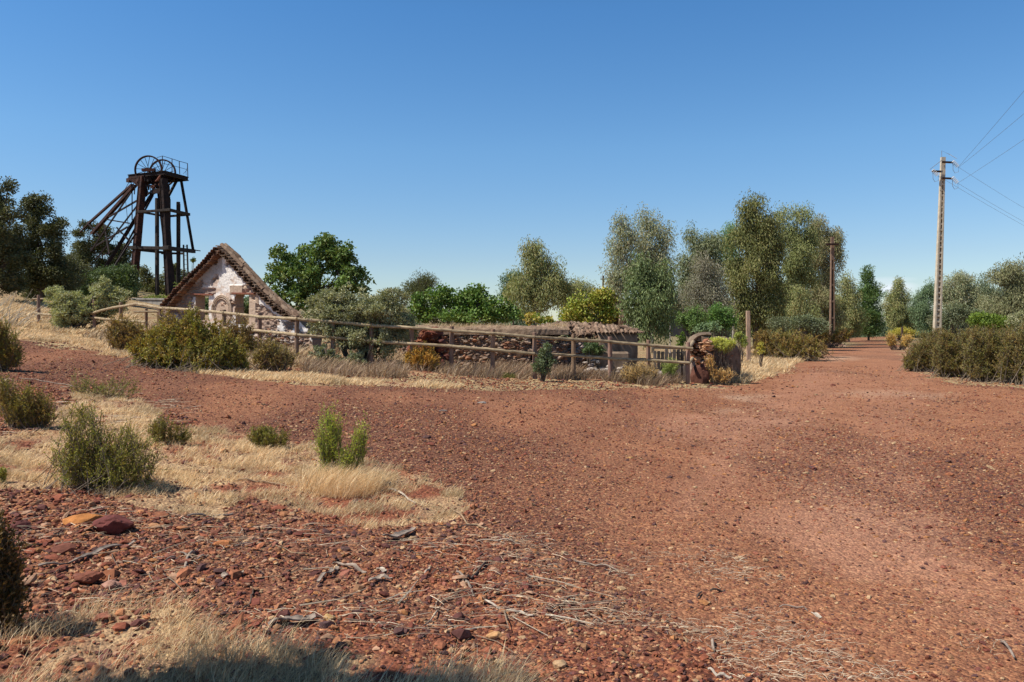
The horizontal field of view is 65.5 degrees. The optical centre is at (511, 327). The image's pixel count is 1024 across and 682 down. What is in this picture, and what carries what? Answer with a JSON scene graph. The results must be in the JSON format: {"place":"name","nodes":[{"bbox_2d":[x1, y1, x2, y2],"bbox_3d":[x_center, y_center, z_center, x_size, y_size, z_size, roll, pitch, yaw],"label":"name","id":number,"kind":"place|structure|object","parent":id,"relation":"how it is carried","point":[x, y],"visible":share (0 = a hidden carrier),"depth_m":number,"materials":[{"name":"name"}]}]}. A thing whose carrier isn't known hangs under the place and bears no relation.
{"place":"outdoors","nodes":[
{"label":"outdoors","id":0,"kind":"place"},
{"bbox_2d":[0,298,148,335],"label":"dry grass","id":1,"kind":"structure","parent":0,"point":[44,323],"depth_m":31.60,"materials":[{"name":"plant"}]},
{"bbox_2d":[7,322,461,388],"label":"dry grass","id":2,"kind":"structure","parent":0,"point":[40,334],"depth_m":16.26,"materials":[{"name":"plant"}]},
{"bbox_2d":[0,390,469,528],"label":"dry grass","id":3,"kind":"structure","parent":0,"point":[138,411],"depth_m":7.01,"materials":[{"name":"plant"}]},
{"bbox_2d":[81,321,456,369],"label":"dry grass","id":4,"kind":"structure","parent":0,"point":[304,352],"depth_m":22.39,"materials":[{"name":"plant"}]},
{"bbox_2d":[0,584,573,681],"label":"dry grass","id":5,"kind":"structure","parent":0,"point":[247,661],"depth_m":3.46,"materials":[{"name":"plant"}]},
{"bbox_2d":[299,355,685,386],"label":"dry grass","id":6,"kind":"structure","parent":0,"point":[387,370],"depth_m":20.02,"materials":[{"name":"plant"}]},
{"bbox_2d":[0,337,1023,681],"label":"dirt road","id":7,"kind":"structure","parent":0,"point":[880,357],"depth_m":7.74,"materials":[{"name":"soil"}]},
{"bbox_2d":[0,315,26,371],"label":"heath shrub","id":8,"kind":"object","parent":7,"relation":"on","point":[11,356],"visible":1,"depth_m":13.44,"materials":[{"name":"green plant"}]},
{"bbox_2d":[65,368,144,399],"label":"cistus shrub","id":9,"kind":"object","parent":7,"relation":"on","point":[100,388],"visible":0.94,"depth_m":11.24,"materials":[{"name":"green plant"}]},
{"bbox_2d":[483,532,1007,681],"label":"twig litter","id":10,"kind":"object","parent":7,"relation":"on","point":[749,636],"visible":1,"depth_m":4.06,"materials":[{"name":"wood"}]},
{"bbox_2d":[856,264,887,339],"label":"conifer","id":11,"kind":"object","parent":7,"relation":"on","point":[871,295],"visible":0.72,"depth_m":99.19,"materials":[{"name":"green plant"}]},
{"bbox_2d":[906,277,945,337],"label":"eucalyptus tree","id":12,"kind":"object","parent":7,"relation":"on","point":[922,304],"visible":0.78,"depth_m":94.61,"materials":[{"name":"green plant"}]},
{"bbox_2d":[0,284,1023,681],"bbox_3d":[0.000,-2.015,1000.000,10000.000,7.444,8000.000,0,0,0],"label":"ground","id":13,"kind":"structure","parent":0,"point":[420,494],"depth_m":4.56,"materials":[{"name":"gravel"}]},
{"bbox_2d":[0,503,37,634],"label":"leaf litter bush","id":14,"kind":"object","parent":13,"relation":"on","point":[12,594],"visible":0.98,"depth_m":3.65,"materials":[{"name":"green plant"}]},
{"bbox_2d":[0,175,37,297],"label":"holm oak","id":15,"kind":"object","parent":13,"relation":"on","point":[14,258],"visible":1,"depth_m":39.80,"materials":[{"name":"green plant"}]},
{"bbox_2d":[0,290,44,325],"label":"dry brush","id":16,"kind":"object","parent":13,"relation":"on","point":[18,317],"visible":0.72,"depth_m":27.03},
{"bbox_2d":[0,372,59,430],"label":"cistus shrub","id":17,"kind":"object","parent":13,"relation":"on","point":[26,408],"visible":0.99,"depth_m":8.41,"materials":[{"name":"green plant"}]},
{"bbox_2d":[3,190,82,302],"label":"holm oak","id":18,"kind":"object","parent":13,"relation":"on","point":[55,271],"visible":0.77,"depth_m":42.55,"materials":[{"name":"green plant"}]},
{"bbox_2d":[18,252,92,298],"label":"holm oak","id":19,"kind":"object","parent":13,"relation":"on","point":[79,267],"visible":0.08,"depth_m":45.98,"materials":[{"name":"green plant"}]},
{"bbox_2d":[51,543,76,554],"bbox_3d":[-2.692,1.332,4.777,0.149,0.071,0.089,0,0,0],"label":"rock","id":20,"kind":"object","parent":13,"relation":"on","point":[62,548],"visible":0.97,"depth_m":4.76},
{"bbox_2d":[62,513,102,524],"bbox_3d":[-2.896,1.304,5.370,0.230,0.107,0.215,0,0,40],"label":"rock","id":21,"kind":"object","parent":13,"relation":"on","point":[88,518],"visible":0.62,"depth_m":5.32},
{"bbox_2d":[25,262,143,300],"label":"scrub","id":22,"kind":"object","parent":13,"relation":"on","point":[125,277],"visible":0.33,"depth_m":51.68,"materials":[{"name":"green plant"}]},
{"bbox_2d":[42,274,132,329],"bbox_3d":[-14.693,-0.796,27.486,2.952,2.090,1.613,0,0,0],"label":"olive bush","id":23,"kind":"object","parent":13,"relation":"on","point":[73,309],"visible":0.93,"depth_m":27.31,"materials":[{"name":"green plant"}]},
{"bbox_2d":[38,540,136,566],"bbox_3d":[-2.481,1.351,4.740,0.124,0.054,0.658,0,0,24],"label":"bark strip","id":24,"kind":"object","parent":13,"relation":"on","point":[99,549],"visible":0.97,"depth_m":4.69,"materials":[{"name":"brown wood"}]},
{"bbox_2d":[74,571,104,583],"bbox_3d":[-2.311,1.367,4.346,0.155,0.070,0.105,0,0,0],"label":"rock","id":25,"kind":"object","parent":13,"relation":"on","point":[89,577],"visible":0.99,"depth_m":4.32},
{"bbox_2d":[0,378,200,433],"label":"dry grass","id":26,"kind":"structure","parent":13,"relation":"on","point":[171,400],"depth_m":10.05,"materials":[{"name":"plant"}]},
{"bbox_2d":[35,397,171,499],"bbox_3d":[-3.252,0.960,6.332,1.021,0.824,0.956,0,0,-28],"label":"cistus shrub","id":27,"kind":"object","parent":13,"relation":"on","point":[114,467],"visible":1,"depth_m":6.26,"materials":[{"name":"green plant"}]},
{"bbox_2d":[67,219,141,291],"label":"holm oak","id":28,"kind":"object","parent":13,"relation":"on","point":[85,254],"visible":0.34,"depth_m":77.50,"materials":[{"name":"green plant"}]},
{"bbox_2d":[92,515,133,535],"bbox_3d":[-2.627,1.310,5.265,0.262,0.140,0.180,0,0,0],"label":"rock","id":29,"kind":"object","parent":13,"relation":"on","point":[115,525],"visible":0.95,"depth_m":5.21,"materials":[{"name":"stone"}]},
{"bbox_2d":[104,312,149,350],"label":"heath bush","id":30,"kind":"object","parent":13,"relation":"on","point":[118,332],"visible":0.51,"depth_m":19.32,"materials":[{"name":"green plant"}]},
{"bbox_2d":[79,155,200,296],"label":"mine headframe","id":31,"kind":"object","parent":13,"relation":"on","point":[160,180],"visible":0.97,"depth_m":65.68,"materials":[{"name":"metal"}]},
{"bbox_2d":[139,263,190,294],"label":"scrub","id":32,"kind":"object","parent":13,"relation":"on","point":[147,279],"visible":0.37,"depth_m":83.57,"materials":[{"name":"green plant"}]},
{"bbox_2d":[143,412,194,445],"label":"cistus shrub","id":33,"kind":"object","parent":13,"relation":"on","point":[158,428],"visible":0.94,"depth_m":8.08,"materials":[{"name":"green plant"}]},
{"bbox_2d":[105,302,263,373],"bbox_3d":[-6.606,0.265,16.352,3.016,1.632,2.521,0,0,0],"label":"heath bush","id":34,"kind":"object","parent":13,"relation":"on","point":[190,341],"visible":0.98,"depth_m":16.03,"materials":[{"name":"green plant"}]},
{"bbox_2d":[152,306,259,353],"bbox_3d":[-7.845,0.188,20.567,2.828,1.467,0.837,0,0,0],"label":"heath bush","id":35,"kind":"object","parent":13,"relation":"on","point":[244,332],"visible":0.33,"depth_m":20.54,"materials":[{"name":"green plant"}]},
{"bbox_2d":[160,243,320,347],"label":"ruined gable","id":36,"kind":"structure","parent":13,"relation":"on","point":[224,276],"depth_m":27.62,"materials":[{"name":"paint"}]},
{"bbox_2d":[246,423,291,448],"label":"cistus shrub","id":37,"kind":"object","parent":13,"relation":"on","point":[264,436],"visible":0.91,"depth_m":8.27,"materials":[{"name":"green plant"}]},
{"bbox_2d":[249,332,299,371],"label":"heath bush","id":38,"kind":"object","parent":13,"relation":"on","point":[274,355],"visible":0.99,"depth_m":17.16,"materials":[{"name":"green plant"}]},
{"bbox_2d":[249,326,307,349],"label":"rubble wall","id":39,"kind":"structure","parent":13,"relation":"on","point":[287,339],"depth_m":25.46,"materials":[{"name":"stone"}]},
{"bbox_2d":[0,489,579,681],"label":"rubble","id":40,"kind":"object","parent":13,"relation":"on","point":[460,634],"visible":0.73,"depth_m":4.41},
{"bbox_2d":[268,613,315,624],"bbox_3d":[-1.084,1.436,3.933,0.237,0.052,0.058,0,0,-33],"label":"stick","id":41,"kind":"object","parent":13,"relation":"on","point":[299,617],"visible":0.96,"depth_m":3.94,"materials":[{"name":"grey wood"}]},
{"bbox_2d":[262,232,376,340],"bbox_3d":[-8.280,-1.679,34.080,4.921,4.812,2.536,0,0,0],"label":"fig tree","id":42,"kind":"object","parent":13,"relation":"on","point":[331,252],"visible":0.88,"depth_m":33.75,"materials":[{"name":"green plant"}]},
{"bbox_2d":[14,505,632,652],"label":"twig litter","id":43,"kind":"object","parent":13,"relation":"on","point":[269,542],"visible":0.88,"depth_m":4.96,"materials":[{"name":"wood"}]},
{"bbox_2d":[307,343,367,365],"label":"olive bush","id":44,"kind":"object","parent":13,"relation":"on","point":[319,350],"visible":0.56,"depth_m":20.03,"materials":[{"name":"green plant"}]},
{"bbox_2d":[310,400,371,473],"bbox_3d":[-1.491,1.020,6.957,0.555,0.770,0.345,0,0,0],"label":"tall shrub","id":45,"kind":"object","parent":13,"relation":"on","point":[327,445],"visible":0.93,"depth_m":6.95,"materials":[{"name":"green plant"}]},
{"bbox_2d":[295,456,402,499],"bbox_3d":[-1.374,1.270,6.755,0.959,0.287,0.960,0,0,-38],"label":"grass tuft","id":46,"kind":"object","parent":13,"relation":"on","point":[352,482],"visible":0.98,"depth_m":6.63,"materials":[{"name":"plant"}]},
{"bbox_2d":[299,282,419,365],"bbox_3d":[-3.819,-0.069,20.619,2.903,2.264,1.900,0,0,20],"label":"olive bush","id":47,"kind":"object","parent":13,"relation":"on","point":[342,305],"visible":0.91,"depth_m":20.35,"materials":[{"name":"green plant"}]},
{"bbox_2d":[33,295,694,383],"bbox_3d":[-7.073,0.253,23.645,24.104,2.927,5.724,0,0,17],"label":"wooden fence","id":48,"kind":"object","parent":13,"relation":"on","point":[573,339],"visible":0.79,"depth_m":20.58,"materials":[{"name":"brown wood"}]},
{"bbox_2d":[399,268,441,324],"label":"pine tree","id":49,"kind":"object","parent":13,"relation":"on","point":[409,288],"visible":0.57,"depth_m":61.76,"materials":[{"name":"green plant"}]},
{"bbox_2d":[401,341,441,371],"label":"heath bush","id":50,"kind":"object","parent":13,"relation":"on","point":[417,357],"visible":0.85,"depth_m":20.07,"materials":[{"name":"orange plant"}]},
{"bbox_2d":[407,326,456,365],"bbox_3d":[-2.305,0.592,22.582,1.243,1.240,1.515,0,0,-38],"label":"rock heap","id":51,"kind":"object","parent":13,"relation":"on","point":[428,336],"visible":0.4,"depth_m":22.41,"materials":[{"name":"stone"}]},
{"bbox_2d":[406,282,523,338],"bbox_3d":[-1.858,-0.288,29.569,4.666,2.854,2.670,0,0,0],"label":"fig thicket","id":52,"kind":"object","parent":13,"relation":"on","point":[473,304],"visible":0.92,"depth_m":29.68,"materials":[{"name":"green plant"}]},
{"bbox_2d":[402,325,569,366],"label":"stone wall","id":53,"kind":"structure","parent":13,"relation":"on","point":[468,356],"depth_m":23.75,"materials":[{"name":"stone"}]},
{"bbox_2d":[424,322,567,327],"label":"dry grass","id":54,"kind":"structure","parent":53,"relation":"on","point":[443,325],"depth_m":24.04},
{"bbox_2d":[495,270,522,324],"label":"pine tree","id":55,"kind":"object","parent":13,"relation":"on","point":[505,277],"visible":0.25,"depth_m":67.86,"materials":[{"name":"green plant"}]},
{"bbox_2d":[500,234,581,324],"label":"eucalyptus tree","id":56,"kind":"object","parent":13,"relation":"on","point":[541,287],"visible":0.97,"depth_m":54.65,"materials":[{"name":"green plant"}]},
{"bbox_2d":[532,312,555,341],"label":"ivy","id":57,"kind":"object","parent":13,"relation":"on","point":[539,319],"visible":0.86,"depth_m":29.94,"materials":[{"name":"yellow plant"}]},
{"bbox_2d":[530,342,558,380],"bbox_3d":[0.810,0.862,19.704,0.727,1.034,0.456,0,0,0],"label":"holm oak sapling","id":58,"kind":"object","parent":13,"relation":"on","point":[542,365],"visible":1,"depth_m":19.65,"materials":[{"name":"green plant"}]},
{"bbox_2d":[560,276,599,342],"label":"scrub","id":59,"kind":"object","parent":13,"relation":"on","point":[586,287],"visible":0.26,"depth_m":65.48,"materials":[{"name":"green plant"}]},
{"bbox_2d":[529,320,638,367],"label":"collapsed roof","id":60,"kind":"structure","parent":13,"relation":"on","point":[578,329],"depth_m":24.13,"materials":[{"name":"tile"}]},
{"bbox_2d":[581,342,605,367],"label":"shrub","id":61,"kind":"object","parent":13,"relation":"on","point":[592,348],"visible":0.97,"depth_m":22.96,"materials":[{"name":"green plant"}]},
{"bbox_2d":[588,288,633,326],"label":"ruined house","id":62,"kind":"structure","parent":13,"relation":"on","point":[617,322],"depth_m":37.80,"materials":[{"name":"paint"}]},
{"bbox_2d":[556,286,620,338],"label":"ivy","id":63,"kind":"object","parent":62,"relation":"attached to","point":[601,309],"visible":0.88,"depth_m":36.98,"materials":[{"name":"green plant"}]},
{"bbox_2d":[594,325,642,373],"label":"shed","id":64,"kind":"structure","parent":13,"relation":"on","point":[629,334],"depth_m":23.75,"materials":[{"name":"tile"}]},
{"bbox_2d":[595,204,646,297],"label":"eucalyptus tree","id":65,"kind":"object","parent":13,"relation":"on","point":[615,281],"visible":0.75,"depth_m":49.89,"materials":[{"name":"green plant"}]},
{"bbox_2d":[618,357,658,383],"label":"heath bush","id":66,"kind":"object","parent":13,"relation":"on","point":[629,374],"visible":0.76,"depth_m":20.89,"materials":[{"name":"yellow plant"}]},
{"bbox_2d":[613,247,681,358],"bbox_3d":[6.196,-0.961,36.027,2.680,5.294,2.797,0,0,-37],"label":"eucalyptus tree","id":67,"kind":"object","parent":13,"relation":"on","point":[649,312],"visible":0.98,"depth_m":35.72,"materials":[{"name":"green plant"}]},
{"bbox_2d":[629,201,692,352],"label":"eucalyptus tree","id":68,"kind":"object","parent":13,"relation":"on","point":[662,234],"visible":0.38,"depth_m":51.70,"materials":[{"name":"green plant"}]},
{"bbox_2d":[653,347,685,381],"bbox_3d":[4.777,1.135,23.315,1.178,1.092,0.870,0,0,0],"label":"board fence","id":69,"kind":"object","parent":13,"relation":"on","point":[682,368],"visible":0.37,"depth_m":23.59,"materials":[{"name":"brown wood"}]},
{"bbox_2d":[660,357,680,377],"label":"weed","id":70,"kind":"object","parent":13,"relation":"on","point":[671,367],"visible":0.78,"depth_m":22.16,"materials":[{"name":"green plant"}]},
{"bbox_2d":[674,304,711,343],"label":"round bush","id":71,"kind":"object","parent":13,"relation":"on","point":[693,319],"visible":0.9,"depth_m":39.91,"materials":[{"name":"green plant"}]},
{"bbox_2d":[690,364,708,383],"bbox_3d":[5.266,1.421,22.329,0.383,0.805,0.472,0,0,-33],"label":"boulder","id":72,"kind":"object","parent":13,"relation":"on","point":[699,374],"visible":0.73,"depth_m":22.21,"materials":[{"name":"stone"}]},
{"bbox_2d":[671,220,730,334],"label":"eucalyptus tree","id":73,"kind":"object","parent":13,"relation":"on","point":[712,242],"visible":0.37,"depth_m":57.68,"materials":[{"name":"green plant"}]},
{"bbox_2d":[674,249,738,318],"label":"grey shrub tree","id":74,"kind":"object","parent":13,"relation":"on","point":[707,293],"visible":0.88,"depth_m":43.92,"materials":[{"name":"green plant"}]},
{"bbox_2d":[692,320,723,335],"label":"round bush","id":75,"kind":"object","parent":13,"relation":"on","point":[710,326],"visible":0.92,"depth_m":29.90,"materials":[{"name":"green plant"}]},
{"bbox_2d":[687,332,740,382],"bbox_3d":[5.996,0.891,23.645,0.876,1.508,2.402,0,0,40],"label":"stone vault","id":76,"kind":"object","parent":13,"relation":"on","point":[702,346],"visible":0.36,"depth_m":23.03,"materials":[{"name":"stone"}]},
{"bbox_2d":[702,301,738,337],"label":"round bush","id":77,"kind":"object","parent":13,"relation":"on","point":[727,320],"visible":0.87,"depth_m":40.74,"materials":[{"name":"green plant"}]},
{"bbox_2d":[704,355,737,384],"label":"weed","id":78,"kind":"object","parent":13,"relation":"on","point":[719,377],"visible":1,"depth_m":22.24,"materials":[{"name":"yellow plant"}]},
{"bbox_2d":[708,336,736,384],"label":"euphorbia shrub","id":79,"kind":"object","parent":13,"relation":"on","point":[722,345],"visible":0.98,"depth_m":22.82,"materials":[{"name":"green plant"}]},
{"bbox_2d":[718,219,743,341],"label":"eucalyptus tree","id":80,"kind":"object","parent":13,"relation":"on","point":[729,227],"visible":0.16,"depth_m":65.64,"materials":[{"name":"green plant"}]},
{"bbox_2d":[733,331,748,362],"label":"round bush","id":81,"kind":"object","parent":13,"relation":"on","point":[742,340],"visible":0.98,"depth_m":32.96,"materials":[{"name":"green plant"}]},
{"bbox_2d":[746,311,750,360],"bbox_3d":[10.387,0.513,35.000,0.200,2.469,0.120,0,0,0],"label":"wooden post","id":82,"kind":"object","parent":13,"relation":"on","point":[748,347],"visible":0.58,"depth_m":34.94,"materials":[{"name":"brown wood"}]},
{"bbox_2d":[718,186,793,347],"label":"eucalyptus tree","id":83,"kind":"object","parent":13,"relation":"on","point":[760,299],"visible":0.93,"depth_m":55.55,"materials":[{"name":"green plant"}]},
{"bbox_2d":[745,328,844,361],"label":"heath bush","id":84,"kind":"object","parent":13,"relation":"on","point":[784,345],"visible":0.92,"depth_m":39.09,"materials":[{"name":"green plant"}]},
{"bbox_2d":[763,312,831,339],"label":"round bush","id":85,"kind":"object","parent":13,"relation":"on","point":[813,324],"visible":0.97,"depth_m":43.85,"materials":[{"name":"green plant"}]},
{"bbox_2d":[773,200,823,335],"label":"eucalyptus tree","id":86,"kind":"object","parent":13,"relation":"on","point":[803,250],"visible":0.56,"depth_m":63.47,"materials":[{"name":"green plant"}]},
{"bbox_2d":[785,281,812,321],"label":"eucalyptus sapling","id":87,"kind":"object","parent":13,"relation":"on","point":[799,296],"visible":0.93,"depth_m":49.87,"materials":[{"name":"green plant"}]},
{"bbox_2d":[798,324,855,347],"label":"heath bush","id":88,"kind":"object","parent":13,"relation":"on","point":[837,337],"visible":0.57,"depth_m":63.74,"materials":[{"name":"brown plant"}]},
{"bbox_2d":[806,212,849,331],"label":"eucalyptus tree","id":89,"kind":"object","parent":13,"relation":"on","point":[822,260],"visible":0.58,"depth_m":73.55,"materials":[{"name":"green plant"}]},
{"bbox_2d":[826,237,838,336],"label":"electricity pole","id":90,"kind":"object","parent":13,"relation":"on","point":[832,294],"visible":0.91,"depth_m":69.90,"materials":[{"name":"wood"}]},
{"bbox_2d":[835,269,870,341],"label":"eucalyptus tree","id":91,"kind":"object","parent":13,"relation":"on","point":[848,300],"visible":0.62,"depth_m":89.69,"materials":[{"name":"green plant"}]},
{"bbox_2d":[878,275,918,339],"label":"eucalyptus tree","id":92,"kind":"object","parent":13,"relation":"on","point":[896,311],"visible":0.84,"depth_m":104.55,"materials":[{"name":"green plant"}]},
{"bbox_2d":[884,331,914,349],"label":"heath bush","id":93,"kind":"object","parent":13,"relation":"on","point":[891,338],"visible":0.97,"depth_m":57.91,"materials":[{"name":"yellow plant"}]},
{"bbox_2d":[885,326,918,345],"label":"round bush","id":94,"kind":"object","parent":13,"relation":"on","point":[897,330],"visible":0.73,"depth_m":71.78,"materials":[{"name":"yellow plant"}]},
{"bbox_2d":[897,333,940,371],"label":"heath bush","id":95,"kind":"object","parent":13,"relation":"on","point":[916,359],"visible":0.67,"depth_m":29.81,"materials":[{"name":"green plant"}]},
{"bbox_2d":[931,151,958,336],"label":"electricity pole","id":96,"kind":"object","parent":13,"relation":"on","point":[937,310],"visible":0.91,"depth_m":41.92,"materials":[{"name":"concrete"}]},
{"bbox_2d":[921,327,973,377],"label":"heath bush","id":97,"kind":"object","parent":13,"relation":"on","point":[947,355],"visible":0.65,"depth_m":26.32,"materials":[{"name":"green plant"}]},
{"bbox_2d":[924,302,989,340],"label":"round bush","id":98,"kind":"object","parent":13,"relation":"on","point":[955,314],"visible":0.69,"depth_m":43.82,"materials":[{"name":"green plant"}]},
{"bbox_2d":[933,268,992,340],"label":"eucalyptus tree","id":99,"kind":"object","parent":13,"relation":"on","point":[961,290],"visible":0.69,"depth_m":79.44,"materials":[{"name":"green plant"}]},
{"bbox_2d":[915,323,1022,344],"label":"heath bush","id":100,"kind":"object","parent":13,"relation":"on","point":[966,334],"visible":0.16,"depth_m":32.90,"materials":[{"name":"green plant"}]},
{"bbox_2d":[957,321,1006,382],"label":"heath bush","id":101,"kind":"object","parent":13,"relation":"on","point":[980,361],"visible":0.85,"depth_m":24.32,"materials":[{"name":"green plant"}]},
{"bbox_2d":[961,271,1003,326],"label":"eucalyptus tree","id":102,"kind":"object","parent":13,"relation":"on","point":[985,289],"visible":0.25,"depth_m":84.00,"materials":[{"name":"green plant"}]},
{"bbox_2d":[965,310,1010,335],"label":"round bush","id":103,"kind":"object","parent":13,"relation":"on","point":[981,319],"visible":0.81,"depth_m":37.82,"materials":[{"name":"green plant"}]},
{"bbox_2d":[976,252,1023,330],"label":"eucalyptus tree","id":104,"kind":"object","parent":13,"relation":"on","point":[1009,277],"visible":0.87,"depth_m":71.62,"materials":[{"name":"green plant"}]},
{"bbox_2d":[984,323,1023,385],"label":"heath bush","id":105,"kind":"object","parent":13,"relation":"on","point":[1011,362],"visible":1,"depth_m":23.38,"materials":[{"name":"green plant"}]},
{"bbox_2d":[1004,308,1023,331],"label":"round bush","id":106,"kind":"object","parent":13,"relation":"on","point":[1017,319],"visible":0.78,"depth_m":35.86,"materials":[{"name":"green plant"}]},
{"bbox_2d":[0,0,1023,327],"label":"sky","id":107,"kind":"structure","parent":0,"point":[435,136],"materials":[{"name":"blue"}]},
{"bbox_2d":[730,345,806,383],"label":"dry grass","id":108,"kind":"structure","parent":0,"point":[771,365],"depth_m":29.69,"materials":[{"name":"plant"}]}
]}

